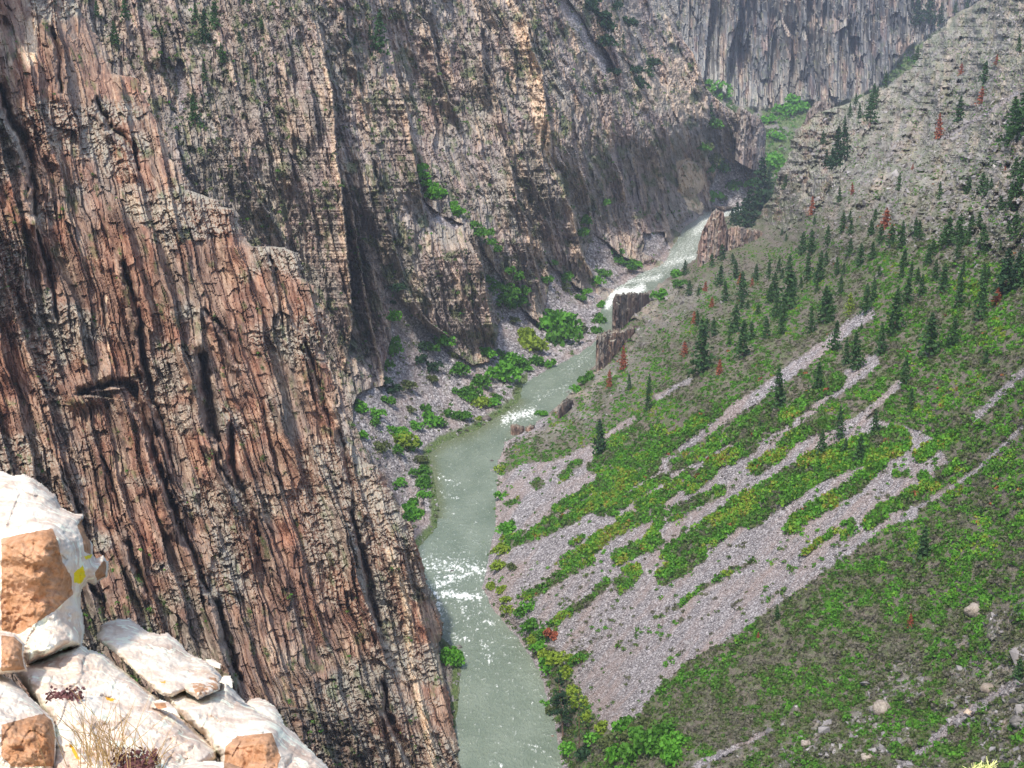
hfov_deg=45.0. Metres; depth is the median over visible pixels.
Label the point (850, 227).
conifer
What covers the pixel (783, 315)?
conifer
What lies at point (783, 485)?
scrub
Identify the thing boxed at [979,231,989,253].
conifer
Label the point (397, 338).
bush
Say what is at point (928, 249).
conifer
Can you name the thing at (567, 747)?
bush
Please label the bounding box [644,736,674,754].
bush
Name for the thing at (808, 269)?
conifer
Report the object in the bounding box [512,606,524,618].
bush
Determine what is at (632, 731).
bush
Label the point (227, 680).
foreground rock
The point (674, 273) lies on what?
bush
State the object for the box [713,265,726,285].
conifer
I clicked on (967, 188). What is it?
conifer
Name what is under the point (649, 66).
conifer
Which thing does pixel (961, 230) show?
conifer
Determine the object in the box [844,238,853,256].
conifer
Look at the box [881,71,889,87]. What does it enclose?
conifer
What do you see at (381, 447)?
bush
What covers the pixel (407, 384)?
bush
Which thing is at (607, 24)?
bush
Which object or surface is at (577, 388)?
bush
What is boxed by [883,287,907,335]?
conifer
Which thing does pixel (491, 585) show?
bush
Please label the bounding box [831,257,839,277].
conifer
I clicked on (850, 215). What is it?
conifer
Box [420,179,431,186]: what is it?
bush
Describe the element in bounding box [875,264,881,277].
conifer
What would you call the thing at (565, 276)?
bush
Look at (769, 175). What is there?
conifer
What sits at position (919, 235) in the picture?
conifer
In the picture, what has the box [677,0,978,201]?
canyon wall terrain
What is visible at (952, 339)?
conifer
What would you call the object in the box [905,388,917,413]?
conifer
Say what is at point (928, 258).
conifer
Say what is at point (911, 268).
conifer
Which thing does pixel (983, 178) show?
conifer
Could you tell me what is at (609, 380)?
dead conifer
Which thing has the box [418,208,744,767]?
river water
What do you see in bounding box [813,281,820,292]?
conifer
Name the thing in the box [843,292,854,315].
conifer
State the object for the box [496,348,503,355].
bush
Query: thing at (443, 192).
bush
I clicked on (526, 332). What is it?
bush
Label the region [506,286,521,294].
bush
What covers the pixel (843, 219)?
conifer
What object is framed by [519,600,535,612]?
bush
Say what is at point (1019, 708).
scree stones
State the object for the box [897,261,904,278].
conifer
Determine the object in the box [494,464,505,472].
bush
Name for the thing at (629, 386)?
conifer
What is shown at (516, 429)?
rock outcrop
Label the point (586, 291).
bush
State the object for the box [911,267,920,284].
conifer
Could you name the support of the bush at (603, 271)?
on the bank terrain at (332, 272)
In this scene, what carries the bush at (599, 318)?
on the bank terrain at (332, 272)
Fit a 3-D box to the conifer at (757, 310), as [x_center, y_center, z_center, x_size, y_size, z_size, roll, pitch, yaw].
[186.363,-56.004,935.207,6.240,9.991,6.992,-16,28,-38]
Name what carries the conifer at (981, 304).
on the slope terrain at (542, 550)
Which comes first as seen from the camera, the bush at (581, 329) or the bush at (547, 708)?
the bush at (547, 708)
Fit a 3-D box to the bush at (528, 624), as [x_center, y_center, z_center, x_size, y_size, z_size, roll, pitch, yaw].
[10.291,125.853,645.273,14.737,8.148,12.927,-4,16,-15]
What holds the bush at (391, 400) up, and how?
on the bank terrain at (332, 272)
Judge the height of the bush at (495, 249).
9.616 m
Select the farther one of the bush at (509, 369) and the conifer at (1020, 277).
the bush at (509, 369)
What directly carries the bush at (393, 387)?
on the bank terrain at (332, 272)
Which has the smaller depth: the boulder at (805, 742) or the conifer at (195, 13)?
the boulder at (805, 742)
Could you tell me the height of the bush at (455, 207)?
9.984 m
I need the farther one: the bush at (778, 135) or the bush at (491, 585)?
the bush at (778, 135)
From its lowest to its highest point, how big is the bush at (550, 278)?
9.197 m
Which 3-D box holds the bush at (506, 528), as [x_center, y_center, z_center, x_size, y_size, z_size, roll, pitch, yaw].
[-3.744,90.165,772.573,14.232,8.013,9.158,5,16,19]
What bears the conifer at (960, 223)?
on the slope terrain at (542, 550)
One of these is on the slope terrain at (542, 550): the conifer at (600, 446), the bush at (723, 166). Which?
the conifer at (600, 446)
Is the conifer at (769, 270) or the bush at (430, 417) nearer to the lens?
the bush at (430, 417)
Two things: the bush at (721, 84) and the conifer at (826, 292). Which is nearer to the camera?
the conifer at (826, 292)
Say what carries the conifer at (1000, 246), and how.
on the slope terrain at (542, 550)
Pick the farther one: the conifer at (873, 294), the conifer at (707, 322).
the conifer at (707, 322)
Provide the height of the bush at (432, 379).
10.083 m
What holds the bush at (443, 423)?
on the bank terrain at (332, 272)
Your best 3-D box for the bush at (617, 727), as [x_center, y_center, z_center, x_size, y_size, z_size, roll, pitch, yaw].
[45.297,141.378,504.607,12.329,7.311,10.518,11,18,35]
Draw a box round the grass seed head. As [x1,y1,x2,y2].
[963,756,997,767]
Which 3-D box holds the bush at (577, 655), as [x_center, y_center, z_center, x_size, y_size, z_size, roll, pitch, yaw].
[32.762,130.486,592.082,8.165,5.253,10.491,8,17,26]
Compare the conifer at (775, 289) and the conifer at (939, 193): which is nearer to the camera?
the conifer at (939, 193)
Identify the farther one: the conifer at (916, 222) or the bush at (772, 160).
the bush at (772, 160)
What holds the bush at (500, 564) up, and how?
on the slope terrain at (542, 550)
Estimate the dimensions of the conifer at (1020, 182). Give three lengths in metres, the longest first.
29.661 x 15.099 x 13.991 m
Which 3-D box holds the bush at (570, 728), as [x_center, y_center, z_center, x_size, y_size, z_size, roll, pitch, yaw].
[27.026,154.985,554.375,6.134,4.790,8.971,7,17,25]
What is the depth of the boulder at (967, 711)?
397.60 m
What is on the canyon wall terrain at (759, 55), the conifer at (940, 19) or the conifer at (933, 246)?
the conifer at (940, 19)
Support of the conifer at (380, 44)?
on the bank terrain at (332, 272)
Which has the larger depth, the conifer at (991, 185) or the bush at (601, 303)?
the bush at (601, 303)
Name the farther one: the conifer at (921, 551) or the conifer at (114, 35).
the conifer at (114, 35)
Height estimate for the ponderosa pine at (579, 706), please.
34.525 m
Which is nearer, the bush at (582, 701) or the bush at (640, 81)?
the bush at (582, 701)
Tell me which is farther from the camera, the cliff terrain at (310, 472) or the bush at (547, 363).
the bush at (547, 363)
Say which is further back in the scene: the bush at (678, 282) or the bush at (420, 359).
the bush at (678, 282)
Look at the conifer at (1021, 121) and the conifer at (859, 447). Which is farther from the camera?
the conifer at (1021, 121)
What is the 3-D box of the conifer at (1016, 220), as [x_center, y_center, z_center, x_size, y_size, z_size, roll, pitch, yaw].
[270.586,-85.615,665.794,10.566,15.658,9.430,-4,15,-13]
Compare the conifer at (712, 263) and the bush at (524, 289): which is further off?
the conifer at (712, 263)
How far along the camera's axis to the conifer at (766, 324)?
812.46 m
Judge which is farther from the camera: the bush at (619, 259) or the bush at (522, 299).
the bush at (619, 259)
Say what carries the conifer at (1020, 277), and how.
on the slope terrain at (542, 550)
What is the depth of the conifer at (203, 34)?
972.08 m
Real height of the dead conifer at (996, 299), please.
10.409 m
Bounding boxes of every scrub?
[1,23,440,765]
[138,0,749,528]
[487,1,1023,767]
[705,53,917,202]
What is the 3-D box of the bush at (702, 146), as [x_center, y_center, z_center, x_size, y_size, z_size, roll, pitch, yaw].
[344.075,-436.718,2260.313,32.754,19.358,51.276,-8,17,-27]
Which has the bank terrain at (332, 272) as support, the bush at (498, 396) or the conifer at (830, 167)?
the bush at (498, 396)
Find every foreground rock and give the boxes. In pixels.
[0,471,108,665]
[0,631,27,673]
[0,674,56,767]
[14,645,217,767]
[96,618,221,698]
[150,699,179,717]
[164,683,327,767]
[177,761,242,767]
[206,658,220,668]
[220,676,232,687]
[247,698,283,724]
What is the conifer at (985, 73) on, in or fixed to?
on the slope terrain at (542, 550)
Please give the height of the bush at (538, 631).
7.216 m
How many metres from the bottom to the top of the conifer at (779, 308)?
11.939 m
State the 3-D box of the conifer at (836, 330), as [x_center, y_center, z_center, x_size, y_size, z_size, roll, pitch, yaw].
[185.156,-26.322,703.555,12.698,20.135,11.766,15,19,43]
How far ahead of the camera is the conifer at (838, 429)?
599.44 m
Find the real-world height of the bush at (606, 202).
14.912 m
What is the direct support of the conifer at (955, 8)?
on the canyon wall terrain at (759, 55)
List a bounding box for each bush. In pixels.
[354,398,361,404]
[354,400,368,413]
[360,430,369,438]
[369,417,380,426]
[370,407,386,417]
[373,440,390,452]
[380,395,396,404]
[383,376,392,387]
[384,358,395,371]
[385,309,402,321]
[386,383,402,393]
[386,425,411,439]
[388,340,403,356]
[389,282,406,291]
[391,335,400,342]
[391,444,404,454]
[392,430,419,448]
[392,477,407,486]
[401,379,418,388]
[401,499,418,510]
[402,508,416,520]
[405,505,424,521]
[406,405,417,412]
[408,440,422,451]
[408,464,431,476]
[409,420,424,430]
[412,455,428,463]
[415,353,427,364]
[415,474,431,488]
[416,341,431,351]
[416,490,432,498]
[417,162,428,171]
[418,171,430,178]
[419,403,431,411]
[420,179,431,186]
[422,410,442,427]
[424,191,441,199]
[424,341,440,351]
[425,360,444,372]
[426,375,438,383]
[427,181,441,194]
[433,331,456,346]
[436,418,448,427]
[438,188,448,197]
[439,653,448,662]
[440,645,459,656]
[443,408,453,416]
[445,651,464,665]
[447,347,468,359]
[449,200,458,205]
[449,361,470,375]
[450,204,460,212]
[451,385,468,397]
[451,410,472,420]
[453,207,466,216]
[463,386,485,404]
[469,373,491,388]
[470,220,482,228]
[470,396,491,408]
[473,228,486,236]
[477,226,494,235]
[479,347,497,357]
[483,238,498,245]
[484,359,522,382]
[485,275,496,282]
[485,581,495,589]
[486,397,500,406]
[488,279,503,295]
[489,559,505,570]
[490,541,510,554]
[492,244,502,252]
[492,393,502,400]
[493,490,506,500]
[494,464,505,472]
[495,522,516,534]
[495,585,506,593]
[496,292,518,305]
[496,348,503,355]
[498,351,525,364]
[498,596,511,602]
[499,605,514,615]
[500,281,516,292]
[502,520,515,525]
[504,266,515,273]
[504,297,521,309]
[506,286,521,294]
[506,562,517,570]
[509,316,520,322]
[511,357,530,368]
[512,270,524,280]
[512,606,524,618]
[516,285,531,296]
[517,327,529,334]
[517,327,535,341]
[519,295,528,305]
[519,335,549,351]
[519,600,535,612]
[519,617,541,636]
[523,365,533,370]
[526,633,537,644]
[527,354,544,365]
[528,637,547,651]
[532,627,549,641]
[533,410,547,415]
[536,309,582,331]
[537,648,549,660]
[538,656,554,675]
[539,699,551,706]
[540,275,554,282]
[542,308,555,322]
[543,627,557,640]
[543,650,565,665]
[544,358,556,367]
[545,323,583,346]
[545,705,559,713]
[558,741,576,757]
[559,653,572,664]
[559,664,572,679]
[560,271,573,282]
[561,282,570,292]
[565,725,575,736]
[566,684,581,696]
[568,384,582,392]
[568,695,589,709]
[570,324,582,333]
[572,651,583,662]
[573,744,590,760]
[574,294,586,300]
[577,227,589,236]
[577,373,594,383]
[577,709,591,722]
[579,214,592,226]
[579,288,592,294]
[580,325,588,333]
[583,731,600,746]
[585,0,597,10]
[590,326,603,333]
[591,275,606,286]
[591,312,607,323]
[592,9,612,19]
[594,268,612,276]
[594,720,607,734]
[594,734,612,748]
[595,33,618,46]
[596,300,605,307]
[597,17,617,32]
[603,198,610,205]
[603,741,624,767]
[606,67,621,75]
[608,729,632,747]
[610,247,624,254]
[611,720,628,739]
[612,0,623,10]
[613,254,624,263]
[618,742,643,765]
[619,715,636,725]
[622,16,638,26]
[622,259,637,269]
[627,716,649,727]
[628,725,647,742]
[629,65,644,73]
[629,260,642,270]
[633,728,662,756]
[634,75,651,89]
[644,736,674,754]
[646,57,662,65]
[649,288,667,300]
[651,721,675,737]
[659,730,690,746]
[659,738,685,767]
[670,268,684,277]
[672,279,687,287]
[697,142,711,150]
[704,79,712,84]
[704,141,714,151]
[706,162,716,172]
[707,117,724,128]
[708,152,723,164]
[710,190,724,201]
[711,80,732,91]
[717,90,731,98]
[717,161,730,172]
[717,192,727,200]
[725,179,742,190]
[743,177,758,186]
[759,114,777,123]
[765,153,786,168]
[766,130,786,140]
[767,151,783,159]
[771,102,796,115]
[784,93,800,105]
[794,100,810,112]
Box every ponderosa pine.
[547,674,570,740]
[571,681,586,748]
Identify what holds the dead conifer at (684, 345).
on the slope terrain at (542, 550)
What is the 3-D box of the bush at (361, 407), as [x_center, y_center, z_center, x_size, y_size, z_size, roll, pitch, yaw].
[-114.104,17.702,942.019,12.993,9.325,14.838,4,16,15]
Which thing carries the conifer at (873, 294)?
on the slope terrain at (542, 550)
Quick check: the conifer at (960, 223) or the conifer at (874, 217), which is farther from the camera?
the conifer at (874, 217)
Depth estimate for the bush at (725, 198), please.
2443.76 m
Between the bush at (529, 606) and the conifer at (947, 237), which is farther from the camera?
the conifer at (947, 237)
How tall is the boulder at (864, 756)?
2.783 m
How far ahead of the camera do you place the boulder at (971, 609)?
436.26 m
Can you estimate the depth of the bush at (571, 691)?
573.09 m
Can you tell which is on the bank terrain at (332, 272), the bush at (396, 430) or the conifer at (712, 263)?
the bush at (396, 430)
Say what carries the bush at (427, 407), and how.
on the bank terrain at (332, 272)
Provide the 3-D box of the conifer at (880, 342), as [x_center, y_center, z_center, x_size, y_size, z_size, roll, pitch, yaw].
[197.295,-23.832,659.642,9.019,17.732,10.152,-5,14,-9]
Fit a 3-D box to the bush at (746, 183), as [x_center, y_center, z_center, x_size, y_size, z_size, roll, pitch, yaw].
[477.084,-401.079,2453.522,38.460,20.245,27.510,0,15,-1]
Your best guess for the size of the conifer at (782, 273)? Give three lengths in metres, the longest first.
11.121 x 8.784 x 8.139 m
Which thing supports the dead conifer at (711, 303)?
on the slope terrain at (542, 550)
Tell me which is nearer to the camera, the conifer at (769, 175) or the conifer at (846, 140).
the conifer at (846, 140)
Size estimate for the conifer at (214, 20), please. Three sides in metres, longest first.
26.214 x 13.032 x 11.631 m
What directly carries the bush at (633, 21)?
on the bank terrain at (332, 272)
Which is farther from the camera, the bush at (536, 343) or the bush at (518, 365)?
the bush at (536, 343)
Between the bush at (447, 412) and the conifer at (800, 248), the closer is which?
the bush at (447, 412)
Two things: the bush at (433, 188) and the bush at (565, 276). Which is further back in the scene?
the bush at (565, 276)
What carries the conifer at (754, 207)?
on the slope terrain at (542, 550)
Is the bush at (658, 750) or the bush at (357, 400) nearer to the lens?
the bush at (658, 750)
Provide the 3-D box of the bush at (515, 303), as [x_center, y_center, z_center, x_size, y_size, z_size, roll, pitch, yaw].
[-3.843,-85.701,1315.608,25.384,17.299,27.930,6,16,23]
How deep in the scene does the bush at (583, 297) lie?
1496.63 m
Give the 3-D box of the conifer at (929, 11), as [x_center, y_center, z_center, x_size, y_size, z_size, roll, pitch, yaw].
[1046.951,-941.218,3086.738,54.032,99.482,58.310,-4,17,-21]
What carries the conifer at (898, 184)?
on the slope terrain at (542, 550)
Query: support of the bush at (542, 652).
on the slope terrain at (542, 550)
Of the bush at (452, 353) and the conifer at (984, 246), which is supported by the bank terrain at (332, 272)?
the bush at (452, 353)
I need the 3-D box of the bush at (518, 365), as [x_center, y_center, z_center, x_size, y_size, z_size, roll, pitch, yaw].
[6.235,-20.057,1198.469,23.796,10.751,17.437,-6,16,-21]
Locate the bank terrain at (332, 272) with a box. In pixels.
[74,0,766,728]
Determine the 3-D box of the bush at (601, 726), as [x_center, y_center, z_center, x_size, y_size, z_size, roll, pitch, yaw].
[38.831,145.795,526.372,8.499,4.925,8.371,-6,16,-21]
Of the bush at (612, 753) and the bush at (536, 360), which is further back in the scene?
the bush at (536, 360)
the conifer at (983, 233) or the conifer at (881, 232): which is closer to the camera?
the conifer at (983, 233)
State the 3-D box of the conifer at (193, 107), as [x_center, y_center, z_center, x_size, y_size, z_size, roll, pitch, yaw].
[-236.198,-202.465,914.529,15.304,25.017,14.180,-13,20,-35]
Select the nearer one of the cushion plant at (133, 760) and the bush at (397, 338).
the cushion plant at (133, 760)
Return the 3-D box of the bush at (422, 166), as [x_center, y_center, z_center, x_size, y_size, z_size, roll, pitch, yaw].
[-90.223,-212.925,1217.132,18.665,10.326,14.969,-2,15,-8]
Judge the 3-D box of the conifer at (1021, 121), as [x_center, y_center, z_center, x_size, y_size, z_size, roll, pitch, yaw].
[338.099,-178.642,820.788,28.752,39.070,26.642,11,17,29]
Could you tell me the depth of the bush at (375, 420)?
933.29 m
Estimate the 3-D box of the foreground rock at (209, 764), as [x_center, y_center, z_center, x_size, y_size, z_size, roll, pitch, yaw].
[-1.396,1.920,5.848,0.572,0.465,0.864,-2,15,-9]
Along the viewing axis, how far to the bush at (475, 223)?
1219.78 m
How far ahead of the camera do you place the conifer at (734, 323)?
888.11 m
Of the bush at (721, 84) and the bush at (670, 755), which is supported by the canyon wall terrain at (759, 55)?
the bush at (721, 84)
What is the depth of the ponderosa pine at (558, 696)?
551.53 m
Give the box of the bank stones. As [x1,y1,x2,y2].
[360,211,678,712]
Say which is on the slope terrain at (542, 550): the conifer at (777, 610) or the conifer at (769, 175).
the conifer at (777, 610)
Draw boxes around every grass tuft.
[32,680,152,767]
[74,684,168,767]
[120,718,187,767]
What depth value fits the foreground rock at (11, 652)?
6.81 m
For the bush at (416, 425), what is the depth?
989.49 m
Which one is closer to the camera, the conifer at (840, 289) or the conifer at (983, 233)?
the conifer at (983, 233)
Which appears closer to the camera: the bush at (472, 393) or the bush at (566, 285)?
the bush at (472, 393)
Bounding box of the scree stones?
[483,0,1023,767]
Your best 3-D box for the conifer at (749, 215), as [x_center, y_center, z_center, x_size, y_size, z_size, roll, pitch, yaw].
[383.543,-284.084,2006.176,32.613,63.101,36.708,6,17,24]
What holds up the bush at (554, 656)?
on the slope terrain at (542, 550)
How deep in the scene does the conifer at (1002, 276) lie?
613.04 m
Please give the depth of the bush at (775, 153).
2687.58 m
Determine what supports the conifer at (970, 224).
on the slope terrain at (542, 550)
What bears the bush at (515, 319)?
on the bank terrain at (332, 272)
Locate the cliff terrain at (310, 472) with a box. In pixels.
[0,0,460,767]
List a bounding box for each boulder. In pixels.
[482,415,491,420]
[801,740,810,746]
[861,753,871,760]
[872,700,890,715]
[963,709,971,714]
[964,602,980,617]
[979,683,993,693]
[1009,715,1023,727]
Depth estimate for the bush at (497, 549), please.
745.92 m
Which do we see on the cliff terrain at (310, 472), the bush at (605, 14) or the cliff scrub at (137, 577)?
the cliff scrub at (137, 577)
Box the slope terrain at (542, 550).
[482,0,1023,767]
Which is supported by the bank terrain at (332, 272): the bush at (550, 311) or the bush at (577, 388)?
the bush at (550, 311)
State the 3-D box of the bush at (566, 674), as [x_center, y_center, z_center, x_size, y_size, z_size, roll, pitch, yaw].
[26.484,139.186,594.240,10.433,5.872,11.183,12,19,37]
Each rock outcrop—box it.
[511,424,523,435]
[525,424,534,431]
[558,398,572,418]
[596,325,639,371]
[612,292,649,329]
[697,209,727,267]
[727,225,762,250]
[735,106,765,169]
[804,100,833,124]
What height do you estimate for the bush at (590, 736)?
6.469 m
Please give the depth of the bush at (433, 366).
1097.89 m
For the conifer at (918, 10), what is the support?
on the canyon wall terrain at (759, 55)
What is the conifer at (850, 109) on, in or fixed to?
on the slope terrain at (542, 550)
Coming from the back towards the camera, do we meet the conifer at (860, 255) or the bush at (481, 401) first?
the bush at (481, 401)
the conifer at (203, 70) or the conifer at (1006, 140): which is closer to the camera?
the conifer at (1006, 140)
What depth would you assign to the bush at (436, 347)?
1113.24 m
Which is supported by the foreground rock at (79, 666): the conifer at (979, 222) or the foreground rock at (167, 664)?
the foreground rock at (167, 664)
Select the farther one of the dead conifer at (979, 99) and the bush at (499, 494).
the dead conifer at (979, 99)
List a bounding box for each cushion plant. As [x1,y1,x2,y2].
[45,685,85,703]
[108,746,157,767]
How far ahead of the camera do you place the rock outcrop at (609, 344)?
1185.10 m
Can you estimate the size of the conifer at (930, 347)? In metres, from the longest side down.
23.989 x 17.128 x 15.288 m
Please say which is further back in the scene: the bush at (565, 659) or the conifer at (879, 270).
the conifer at (879, 270)
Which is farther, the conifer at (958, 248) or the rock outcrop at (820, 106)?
the rock outcrop at (820, 106)
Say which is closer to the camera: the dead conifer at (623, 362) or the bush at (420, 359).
the dead conifer at (623, 362)
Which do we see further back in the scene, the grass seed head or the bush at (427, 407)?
the bush at (427, 407)
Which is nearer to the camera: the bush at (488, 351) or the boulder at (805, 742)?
the boulder at (805, 742)
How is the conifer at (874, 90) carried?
on the slope terrain at (542, 550)
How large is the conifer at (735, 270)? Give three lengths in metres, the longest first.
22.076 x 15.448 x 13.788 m
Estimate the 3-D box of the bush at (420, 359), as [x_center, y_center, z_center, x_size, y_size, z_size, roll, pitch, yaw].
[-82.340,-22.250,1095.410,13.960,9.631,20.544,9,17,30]
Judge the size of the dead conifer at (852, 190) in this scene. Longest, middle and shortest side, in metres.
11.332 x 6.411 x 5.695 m
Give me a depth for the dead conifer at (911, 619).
459.53 m
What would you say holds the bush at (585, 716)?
on the slope terrain at (542, 550)
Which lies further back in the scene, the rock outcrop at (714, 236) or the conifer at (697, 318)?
the rock outcrop at (714, 236)
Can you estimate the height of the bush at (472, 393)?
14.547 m
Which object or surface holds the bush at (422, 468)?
on the bank terrain at (332, 272)
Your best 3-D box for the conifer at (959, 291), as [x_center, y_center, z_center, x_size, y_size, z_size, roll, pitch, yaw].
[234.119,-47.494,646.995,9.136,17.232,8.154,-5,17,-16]
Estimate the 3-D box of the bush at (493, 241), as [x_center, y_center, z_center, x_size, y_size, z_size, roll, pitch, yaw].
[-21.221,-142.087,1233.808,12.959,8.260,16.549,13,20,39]
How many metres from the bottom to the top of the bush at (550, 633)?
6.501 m
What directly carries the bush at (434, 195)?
on the bank terrain at (332, 272)
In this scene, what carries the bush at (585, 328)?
on the bank terrain at (332, 272)
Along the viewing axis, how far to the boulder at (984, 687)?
398.26 m
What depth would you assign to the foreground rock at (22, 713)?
5.92 m
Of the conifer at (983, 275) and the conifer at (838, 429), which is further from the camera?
the conifer at (983, 275)
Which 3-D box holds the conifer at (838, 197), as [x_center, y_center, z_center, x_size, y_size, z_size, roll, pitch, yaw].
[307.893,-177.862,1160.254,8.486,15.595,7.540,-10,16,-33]
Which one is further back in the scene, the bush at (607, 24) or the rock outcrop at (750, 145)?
the rock outcrop at (750, 145)
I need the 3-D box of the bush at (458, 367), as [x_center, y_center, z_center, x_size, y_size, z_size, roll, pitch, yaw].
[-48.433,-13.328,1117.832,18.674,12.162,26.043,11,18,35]
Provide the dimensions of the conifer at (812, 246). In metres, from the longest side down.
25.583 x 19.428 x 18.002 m
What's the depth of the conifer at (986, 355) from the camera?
573.59 m
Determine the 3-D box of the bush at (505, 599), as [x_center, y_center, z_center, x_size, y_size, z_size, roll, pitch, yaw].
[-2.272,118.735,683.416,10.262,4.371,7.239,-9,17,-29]
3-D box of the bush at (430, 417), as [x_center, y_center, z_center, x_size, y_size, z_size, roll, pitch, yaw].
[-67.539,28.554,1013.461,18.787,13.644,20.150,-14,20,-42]
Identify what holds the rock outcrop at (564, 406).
on the slope terrain at (542, 550)
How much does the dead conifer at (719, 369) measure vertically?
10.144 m
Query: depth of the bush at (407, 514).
848.38 m
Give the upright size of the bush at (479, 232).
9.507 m
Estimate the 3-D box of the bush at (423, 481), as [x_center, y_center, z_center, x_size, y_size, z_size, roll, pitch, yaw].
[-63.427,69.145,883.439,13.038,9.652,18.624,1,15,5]
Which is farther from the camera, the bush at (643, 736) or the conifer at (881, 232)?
the conifer at (881, 232)
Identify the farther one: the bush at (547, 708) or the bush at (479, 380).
the bush at (479, 380)
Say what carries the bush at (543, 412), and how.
on the slope terrain at (542, 550)
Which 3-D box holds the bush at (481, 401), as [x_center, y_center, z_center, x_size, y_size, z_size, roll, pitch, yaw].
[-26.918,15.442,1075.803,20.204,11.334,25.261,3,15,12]
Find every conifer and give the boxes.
[92,0,102,18]
[106,21,121,44]
[119,0,133,21]
[184,93,205,126]
[191,4,201,20]
[196,8,210,45]
[201,63,208,81]
[208,0,222,29]
[216,42,226,63]
[236,30,243,42]
[258,16,265,29]
[366,24,372,40]
[370,9,391,55]
[592,419,605,454]
[605,369,612,388]
[617,345,627,370]
[623,374,632,391]
[643,386,652,410]
[644,55,655,77]
[644,374,652,393]
[679,341,687,356]
[680,260,689,275]
[685,280,694,295]
[687,319,720,384]
[690,311,695,323]
[692,311,700,324]
[704,318,709,332]
[707,318,718,335]
[709,102,717,122]
[709,253,714,267]
[709,297,713,307]
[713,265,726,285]
[715,359,723,374]
[718,244,726,259]
[719,281,731,302]
[725,329,731,346]
[726,208,733,223]
[726,304,743,334]
[728,252,735,264]
[728,260,739,279]
[728,320,755,362]
[729,202,740,224]
[731,270,750,301]
[735,198,749,226]
[736,289,746,307]
[739,189,756,227]
[746,157,771,214]
[746,321,757,339]
[748,263,761,281]
[749,201,758,222]
[753,304,760,314]
[759,316,771,339]
[762,284,775,303]
[763,260,772,278]
[764,367,789,408]
[765,297,778,318]
[766,165,774,192]
[767,272,780,298]
[772,257,782,273]
[772,605,780,619]
[774,316,786,335]
[775,302,781,317]
[776,302,790,321]
[777,269,784,279]
[778,265,802,308]
[780,174,787,189]
[783,254,793,270]
[794,232,808,254]
[798,277,803,287]
[799,230,818,256]
[800,253,813,281]
[802,306,817,333]
[806,196,815,215]
[806,362,824,391]
[810,250,825,282]
[811,429,828,453]
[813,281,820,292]
[814,285,837,323]
[820,130,828,144]
[820,149,829,166]
[822,225,831,248]
[823,251,829,264]
[823,293,837,314]
[824,305,834,322]
[826,148,834,169]
[826,320,842,351]
[828,126,844,167]
[830,406,846,439]
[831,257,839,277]
[834,276,844,295]
[835,187,841,201]
[836,213,846,232]
[838,122,853,158]
[839,338,853,365]
[840,263,846,274]
[842,438,847,450]
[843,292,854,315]
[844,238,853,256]
[845,220,855,234]
[846,210,852,219]
[847,102,852,116]
[847,331,866,370]
[849,182,854,194]
[852,93,858,104]
[852,245,865,268]
[852,434,865,460]
[856,283,872,315]
[857,103,862,118]
[858,94,879,122]
[864,83,878,109]
[866,219,875,235]
[867,241,876,258]
[868,410,883,437]
[869,276,877,302]
[870,323,888,355]
[872,209,879,220]
[874,224,886,245]
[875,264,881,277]
[877,207,890,229]
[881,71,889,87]
[883,225,897,247]
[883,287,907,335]
[893,173,902,190]
[895,220,906,246]
[896,355,912,388]
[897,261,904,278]
[899,248,909,267]
[899,277,914,305]
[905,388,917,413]
[906,261,915,280]
[907,613,914,627]
[908,217,918,235]
[910,0,925,25]
[910,312,944,359]
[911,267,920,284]
[912,46,920,60]
[912,220,925,240]
[912,526,935,562]
[915,274,928,297]
[919,0,938,26]
[922,245,934,262]
[923,249,933,264]
[929,259,940,282]
[931,238,937,254]
[933,263,952,292]
[934,113,944,139]
[935,181,943,199]
[935,216,956,247]
[937,2,945,23]
[937,227,945,246]
[943,316,962,348]
[948,96,965,121]
[951,213,965,238]
[951,277,966,309]
[952,241,962,260]
[953,1,958,11]
[953,225,965,246]
[956,259,967,283]
[957,63,963,75]
[960,230,972,245]
[962,176,971,193]
[962,214,978,237]
[969,280,991,322]
[971,224,989,245]
[973,212,983,228]
[974,86,984,105]
[974,172,985,192]
[975,264,987,285]
[976,60,989,84]
[978,178,989,196]
[978,349,989,364]
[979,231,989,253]
[986,178,993,189]
[986,266,992,278]
[987,248,1015,296]
[988,287,1001,305]
[996,90,1023,141]
[996,196,1004,211]
[997,240,1002,251]
[998,96,1020,141]
[999,181,1018,211]
[1002,129,1012,147]
[1002,157,1023,205]
[1003,220,1010,232]
[1006,211,1022,240]
[1006,249,1022,290]
[1007,157,1019,179]
[1010,658,1023,684]
[1012,604,1019,622]
[1014,254,1023,286]
[1015,34,1022,51]
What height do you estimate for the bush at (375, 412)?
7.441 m
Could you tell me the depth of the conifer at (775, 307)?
882.42 m
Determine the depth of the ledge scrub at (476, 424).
1094.59 m
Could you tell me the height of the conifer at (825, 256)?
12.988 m
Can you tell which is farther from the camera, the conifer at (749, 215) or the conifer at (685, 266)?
the conifer at (749, 215)
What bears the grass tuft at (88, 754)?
on the foreground rock at (79, 666)
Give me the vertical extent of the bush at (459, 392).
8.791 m
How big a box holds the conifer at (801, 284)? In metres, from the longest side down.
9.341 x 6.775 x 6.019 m
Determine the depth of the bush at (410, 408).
1008.78 m
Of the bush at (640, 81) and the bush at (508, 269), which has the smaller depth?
the bush at (508, 269)
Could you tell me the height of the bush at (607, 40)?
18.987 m
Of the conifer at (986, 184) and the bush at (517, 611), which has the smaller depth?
the bush at (517, 611)
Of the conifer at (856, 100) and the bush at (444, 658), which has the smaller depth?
the bush at (444, 658)
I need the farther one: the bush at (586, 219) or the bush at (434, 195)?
the bush at (586, 219)
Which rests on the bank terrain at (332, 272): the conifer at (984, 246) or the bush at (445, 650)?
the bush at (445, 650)
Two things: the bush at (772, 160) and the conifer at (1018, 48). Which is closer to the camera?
the conifer at (1018, 48)

